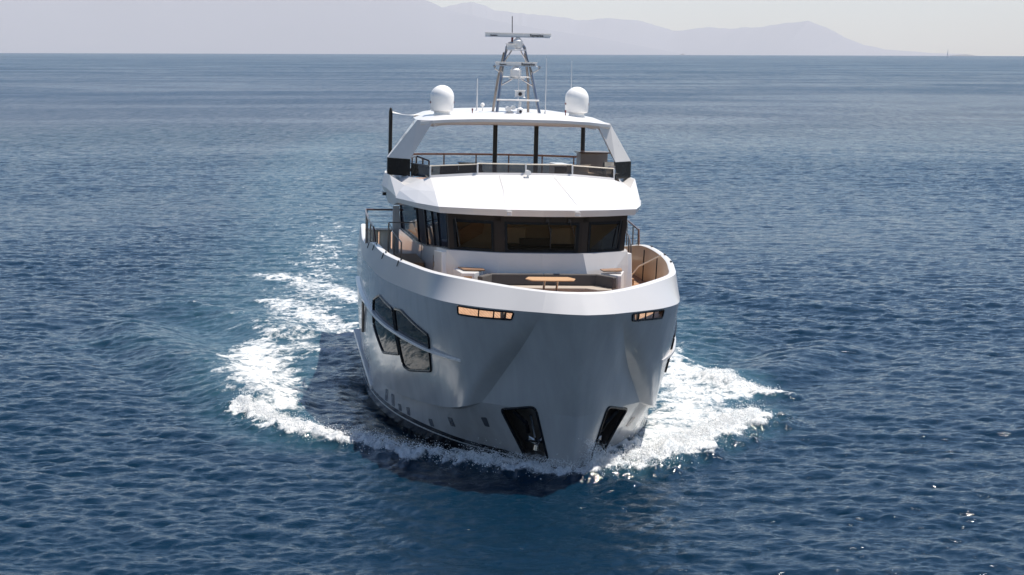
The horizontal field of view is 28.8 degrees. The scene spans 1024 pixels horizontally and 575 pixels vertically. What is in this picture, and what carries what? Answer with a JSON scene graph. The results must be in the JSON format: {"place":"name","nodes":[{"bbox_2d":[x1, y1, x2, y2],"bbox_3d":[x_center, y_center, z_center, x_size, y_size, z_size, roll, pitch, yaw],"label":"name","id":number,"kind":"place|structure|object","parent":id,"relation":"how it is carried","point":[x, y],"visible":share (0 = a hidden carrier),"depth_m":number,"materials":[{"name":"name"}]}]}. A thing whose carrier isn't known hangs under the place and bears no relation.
{"place":"outdoors","nodes":[
{"label":"outdoors","id":0,"kind":"place"},
{"bbox_2d":[0,0,683,54],"bbox_3d":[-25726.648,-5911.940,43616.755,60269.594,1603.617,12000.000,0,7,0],"label":"hills","id":1,"kind":"structure","parent":0,"point":[256,26],"depth_m":41739.77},
{"bbox_2d":[0,53,1023,574],"bbox_3d":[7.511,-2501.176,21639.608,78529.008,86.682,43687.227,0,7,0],"label":"water","id":2,"kind":"structure","parent":0,"point":[838,239],"depth_m":72.39,"materials":[{"name":"blue liquid"}]},
{"bbox_2d":[231,365,780,479],"bbox_3d":[1.404,3.107,51.408,15.921,1.235,13.152,-2,7,-18],"label":"spray","id":3,"kind":"object","parent":2,"relation":"on","point":[604,459],"visible":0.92,"depth_m":48.19,"materials":[{"name":"white liquid"}]},
{"bbox_2d":[354,16,679,470],"bbox_3d":[-0.180,-1.637,56.870,8.268,12.120,26.500,0,7,-8],"label":"motor yacht","id":4,"kind":"object","parent":2,"relation":"on","point":[466,333],"visible":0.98,"depth_m":50.07,"materials":[{"name":"silver metal"}]},
{"bbox_2d":[372,294,399,354],"bbox_3d":[-3.348,0.998,52.140,0.169,1.553,3.026,-2,7,-16],"label":"hull window","id":5,"kind":"structure","parent":4,"relation":"in","point":[387,341],"depth_m":52.01,"materials":[{"name":"black glass"}]},
{"bbox_2d":[400,205,417,241],"bbox_3d":[-3.125,-2.260,60.194,0.172,1.450,6.000,-1,7,-8],"label":"side window","id":6,"kind":"structure","parent":4,"relation":"in","point":[408,214],"depth_m":60.15,"materials":[{"name":"clear glass"}]},
{"bbox_2d":[393,307,431,372],"bbox_3d":[-2.460,1.406,49.522,0.270,1.575,2.924,-2,7,-20],"label":"hull window","id":7,"kind":"structure","parent":4,"relation":"in","point":[413,359],"depth_m":49.60,"materials":[{"name":"black glass"}]},
{"bbox_2d":[416,208,426,245],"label":"side window","id":8,"kind":"structure","parent":4,"relation":"in","point":[420,218],"depth_m":56.34,"materials":[{"name":"black glass"}]},
{"bbox_2d":[424,209,433,246],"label":"side window","id":9,"kind":"structure","parent":4,"relation":"in","point":[427,214],"depth_m":54.10,"materials":[{"name":"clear glass"}]},
{"bbox_2d":[431,211,438,246],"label":"side window","id":10,"kind":"structure","parent":4,"relation":"in","point":[433,214],"depth_m":52.43,"materials":[{"name":"black glass"}]},
{"bbox_2d":[437,212,447,248],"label":"side window","id":11,"kind":"structure","parent":4,"relation":"in","point":[441,217],"depth_m":51.25,"materials":[{"name":"black glass"}]},
{"bbox_2d":[453,219,493,251],"bbox_3d":[-0.959,-1.322,50.437,1.140,0.797,0.090,3,7,22],"label":"wheelhouse window","id":12,"kind":"structure","parent":4,"relation":"in","point":[456,247],"depth_m":50.41,"materials":[{"name":"black glass"}]},
{"bbox_2d":[457,305,513,320],"bbox_3d":[-0.652,0.591,45.495,0.192,0.279,1.926,-6,9,-44],"label":"fairlead window","id":13,"kind":"structure","parent":4,"relation":"in","point":[458,306],"depth_m":45.37,"materials":[{"name":"black metal"}]},
{"bbox_2d":[504,222,579,252],"bbox_3d":[0.751,-1.266,50.300,1.922,0.778,0.106,0,7,-8],"label":"wheelhouse window","id":14,"kind":"structure","parent":4,"relation":"in","point":[577,224],"depth_m":50.27,"materials":[{"name":"black glass"}]},
{"bbox_2d":[526,277,574,290],"bbox_3d":[0.937,0.166,48.771,1.237,0.771,0.780,0,7,-8],"label":"foredeck table","id":15,"kind":"object","parent":4,"relation":"on","point":[553,279],"visible":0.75,"depth_m":48.68,"materials":[{"name":"brown wood"}]},
{"bbox_2d":[574,151,609,166],"bbox_3d":[2.321,-3.429,57.977,0.940,1.060,0.820,0,7,-8],"label":"bar cabinet","id":16,"kind":"object","parent":4,"relation":"on","point":[595,158],"visible":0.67,"depth_m":57.60,"materials":[{"name":"grey stone"}]},
{"bbox_2d":[587,221,622,252],"bbox_3d":[2.349,-1.301,50.913,1.168,0.793,0.105,-5,8,-37],"label":"wheelhouse window","id":17,"kind":"structure","parent":4,"relation":"in","point":[607,243],"depth_m":50.98,"materials":[{"name":"black glass"}]},
{"bbox_2d":[632,309,664,321],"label":"fairlead window","id":18,"kind":"structure","parent":4,"relation":"in","point":[663,310],"depth_m":45.51,"materials":[{"name":"black metal"}]},
{"bbox_2d":[665,320,676,372],"bbox_3d":[4.012,1.454,50.446,0.319,1.567,2.926,1,7,4],"label":"hull window","id":19,"kind":"structure","parent":4,"relation":"in","point":[676,320],"depth_m":49.22,"materials":[{"name":"black glass"}]},
{"bbox_2d":[442,2,974,55],"bbox_3d":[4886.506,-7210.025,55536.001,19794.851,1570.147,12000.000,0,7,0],"label":"mountains","id":20,"kind":"structure","parent":0,"point":[804,38],"depth_m":55444.06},
{"bbox_2d":[427,0,1023,55],"label":"sky","id":21,"kind":"structure","parent":0,"point":[971,27],"materials":[{"name":"white"}]}
]}

